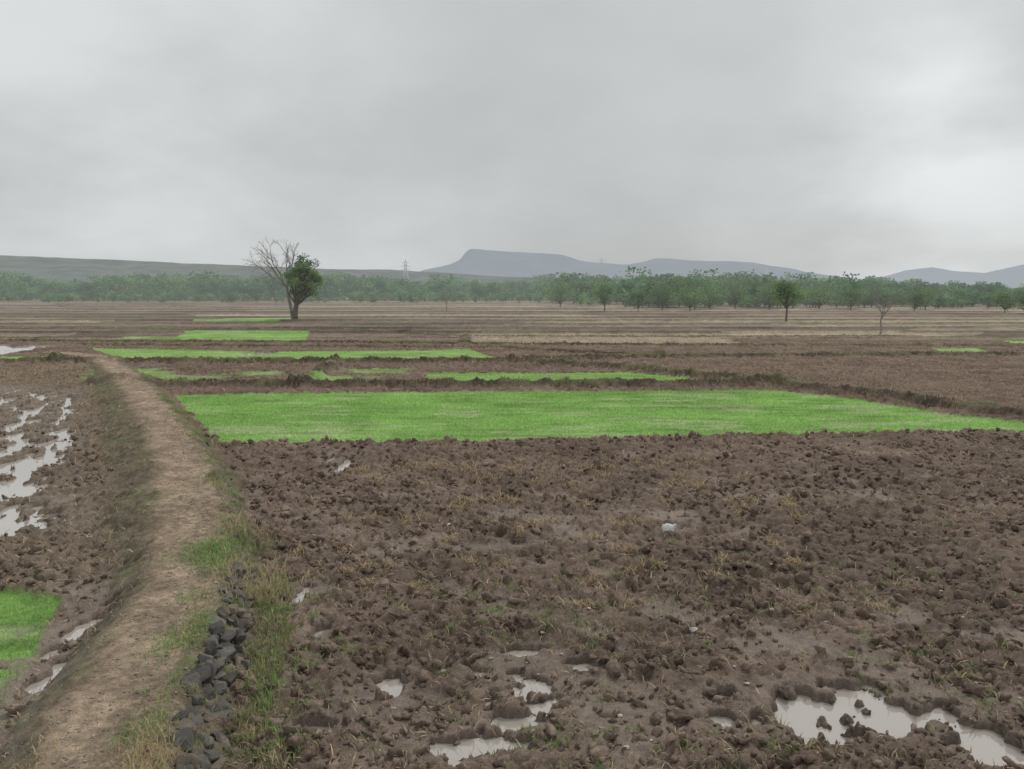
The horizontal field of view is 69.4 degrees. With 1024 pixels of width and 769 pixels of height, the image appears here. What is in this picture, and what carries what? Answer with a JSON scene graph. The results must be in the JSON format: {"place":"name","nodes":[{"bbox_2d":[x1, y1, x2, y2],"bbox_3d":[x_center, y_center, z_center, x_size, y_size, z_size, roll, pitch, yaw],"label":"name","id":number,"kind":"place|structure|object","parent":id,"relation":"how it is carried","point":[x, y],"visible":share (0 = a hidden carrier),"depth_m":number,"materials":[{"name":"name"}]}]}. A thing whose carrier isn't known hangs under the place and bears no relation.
{"place":"outdoors","nodes":[
{"label":"outdoors","id":0,"kind":"place"},
{"bbox_2d":[0,255,541,284],"bbox_3d":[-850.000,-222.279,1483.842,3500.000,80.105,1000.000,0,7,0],"label":"wooded ridge","id":1,"kind":"structure","parent":0,"point":[71,269],"depth_m":1402.33,"materials":[{"name":"green plant"}]},
{"bbox_2d":[0,297,1023,768],"bbox_3d":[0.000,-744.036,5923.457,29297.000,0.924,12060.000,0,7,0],"label":"ground","id":2,"kind":"structure","parent":0,"point":[726,325],"depth_m":14.76,"materials":[{"name":"soil"}]},
{"bbox_2d":[169,441,286,768],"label":"stone wall","id":3,"kind":"structure","parent":2,"relation":"on","point":[208,666],"depth_m":8.12,"materials":[{"name":"grey stone"}]},
{"bbox_2d":[243,238,298,318],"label":"bare tree","id":4,"kind":"object","parent":2,"relation":"on","point":[272,269],"visible":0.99,"depth_m":113.68,"materials":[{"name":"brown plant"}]},
{"bbox_2d":[281,253,324,318],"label":"leafy tree","id":5,"kind":"object","parent":2,"relation":"on","point":[300,286],"visible":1,"depth_m":112.22,"materials":[{"name":"green plant"}]},
{"bbox_2d":[401,260,409,280],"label":"transmission pylon","id":6,"kind":"object","parent":2,"relation":"on","point":[404,266],"visible":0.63,"depth_m":632.10,"materials":[{"name":"metal"}]},
{"bbox_2d":[438,285,457,310],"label":"bare tree","id":7,"kind":"object","parent":2,"relation":"on","point":[445,301],"visible":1,"depth_m":160.07,"materials":[{"name":"grey plant"}]},
{"bbox_2d":[0,425,1023,768],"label":"soil clods","id":8,"kind":"object","parent":2,"relation":"on","point":[656,717],"visible":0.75,"depth_m":10.58,"materials":[{"name":"brown soil"}]},
{"bbox_2d":[0,266,1023,307],"bbox_3d":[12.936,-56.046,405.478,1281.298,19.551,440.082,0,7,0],"label":"distant trees","id":9,"kind":"object","parent":2,"relation":"on","point":[162,288],"visible":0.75,"depth_m":330.37,"materials":[{"name":"green plant"}]},
{"bbox_2d":[0,330,1023,708],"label":"rice seedlings","id":10,"kind":"object","parent":2,"relation":"on","point":[550,422],"visible":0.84,"depth_m":27.01,"materials":[{"name":"green plant"}]},
{"bbox_2d":[0,345,1023,766],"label":"puddle water","id":11,"kind":"structure","parent":2,"relation":"on","point":[802,713],"depth_m":8.18,"materials":[{"name":"beige liquid"}]},
{"bbox_2d":[0,350,1023,768],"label":"straw stubble","id":12,"kind":"object","parent":2,"relation":"on","point":[554,520],"visible":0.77,"depth_m":12.30,"materials":[{"name":"brown plant"}]},
{"bbox_2d":[0,326,1023,768],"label":"bank grass","id":13,"kind":"structure","parent":2,"relation":"on","point":[260,658],"depth_m":10.53,"materials":[{"name":"green plant"}]},
{"bbox_2d":[7,404,1020,766],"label":"pebbles","id":14,"kind":"object","parent":2,"relation":"on","point":[203,610],"visible":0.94,"depth_m":9.17,"materials":[{"name":"stone"}]},
{"bbox_2d":[542,279,575,306],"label":"tree","id":15,"kind":"object","parent":2,"relation":"on","point":[558,292],"visible":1,"depth_m":212.51,"materials":[{"name":"green plant"}]},
{"bbox_2d":[130,493,1023,768],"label":"field weeds","id":16,"kind":"object","parent":2,"relation":"on","point":[556,744],"visible":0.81,"depth_m":8.79,"materials":[{"name":"green plant"}]},
{"bbox_2d":[596,258,606,276],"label":"transmission pylon","id":17,"kind":"object","parent":2,"relation":"on","point":[601,267],"visible":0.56,"depth_m":710.59,"materials":[{"name":"metal"}]},
{"bbox_2d":[592,281,614,310],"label":"tree","id":18,"kind":"object","parent":2,"relation":"on","point":[602,292],"visible":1,"depth_m":159.06,"materials":[{"name":"green plant"}]},
{"bbox_2d":[628,289,647,310],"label":"tree","id":19,"kind":"object","parent":2,"relation":"on","point":[639,298],"visible":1,"depth_m":166.38,"materials":[{"name":"green plant"}]},
{"bbox_2d":[646,281,676,309],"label":"tree","id":20,"kind":"object","parent":2,"relation":"on","point":[662,296],"visible":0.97,"depth_m":176.18,"materials":[{"name":"green plant"}]},
{"bbox_2d":[661,523,676,532],"bbox_3d":[2.843,2.617,13.461,0.263,0.193,0.170,5,9,33],"label":"plastic bag","id":21,"kind":"object","parent":2,"relation":"on","point":[669,528],"visible":1,"depth_m":13.41,"materials":[{"name":"white plastic"}]},
{"bbox_2d":[669,284,708,310],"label":"tree","id":22,"kind":"object","parent":2,"relation":"on","point":[688,298],"visible":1,"depth_m":164.49,"materials":[{"name":"green plant"}]},
{"bbox_2d":[681,279,708,309],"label":"tree","id":23,"kind":"object","parent":2,"relation":"on","point":[689,285],"visible":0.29,"depth_m":177.42,"materials":[{"name":"green plant"}]},
{"bbox_2d":[698,287,726,308],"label":"tree","id":24,"kind":"object","parent":2,"relation":"on","point":[710,300],"visible":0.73,"depth_m":182.49,"materials":[{"name":"green plant"}]},
{"bbox_2d":[716,277,754,308],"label":"tree","id":25,"kind":"object","parent":2,"relation":"on","point":[735,292],"visible":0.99,"depth_m":187.20,"materials":[{"name":"green plant"}]},
{"bbox_2d":[752,280,776,306],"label":"tree","id":26,"kind":"object","parent":2,"relation":"on","point":[769,287],"visible":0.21,"depth_m":192.29,"materials":[{"name":"green plant"}]},
{"bbox_2d":[754,287,783,309],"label":"tree","id":27,"kind":"object","parent":2,"relation":"on","point":[767,295],"visible":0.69,"depth_m":177.41,"materials":[{"name":"green plant"}]},
{"bbox_2d":[769,280,806,320],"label":"tree","id":28,"kind":"object","parent":2,"relation":"on","point":[784,291],"visible":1,"depth_m":108.22,"materials":[{"name":"green plant"}]},
{"bbox_2d":[782,290,805,307],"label":"tree","id":29,"kind":"object","parent":2,"relation":"on","point":[795,303],"visible":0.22,"depth_m":185.80,"materials":[{"name":"green plant"}]},
{"bbox_2d":[801,280,840,308],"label":"tree","id":30,"kind":"object","parent":2,"relation":"on","point":[819,303],"visible":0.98,"depth_m":181.56,"materials":[{"name":"green plant"}]},
{"bbox_2d":[835,284,867,309],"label":"tree","id":31,"kind":"object","parent":2,"relation":"on","point":[853,293],"visible":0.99,"depth_m":178.35,"materials":[{"name":"green plant"}]},
{"bbox_2d":[863,281,910,334],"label":"bare tree","id":32,"kind":"object","parent":2,"relation":"on","point":[888,306],"visible":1,"depth_m":76.64,"materials":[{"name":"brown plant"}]},
{"bbox_2d":[897,288,929,310],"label":"tree","id":33,"kind":"object","parent":2,"relation":"on","point":[916,298],"visible":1,"depth_m":166.20,"materials":[{"name":"green plant"}]},
{"bbox_2d":[910,286,938,309],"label":"tree","id":34,"kind":"object","parent":2,"relation":"on","point":[931,292],"visible":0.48,"depth_m":175.70,"materials":[{"name":"green plant"}]},
{"bbox_2d":[989,288,1020,312],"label":"tree","id":35,"kind":"object","parent":2,"relation":"on","point":[999,297],"visible":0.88,"depth_m":154.53,"materials":[{"name":"green plant"}]},
{"bbox_2d":[1007,287,1023,309],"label":"tree","id":36,"kind":"object","parent":2,"relation":"on","point":[1020,299],"visible":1,"depth_m":144.97,"materials":[{"name":"green plant"}]},
{"bbox_2d":[0,0,1023,278],"label":"sky","id":37,"kind":"structure","parent":0,"point":[878,138],"materials":[{"name":"grey"}]},
{"bbox_2d":[419,249,947,286],"bbox_3d":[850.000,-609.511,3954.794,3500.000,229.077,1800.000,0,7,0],"label":"mesa hill","id":38,"kind":"structure","parent":0,"point":[481,262],"depth_m":3781.19,"materials":[{"name":"grey stone"}]},
{"bbox_2d":[877,264,1023,288],"bbox_3d":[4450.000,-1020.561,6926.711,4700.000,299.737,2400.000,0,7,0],"label":"hills","id":39,"kind":"structure","parent":0,"point":[1011,277],"depth_m":6678.71,"materials":[{"name":"grey stone"}]}
]}

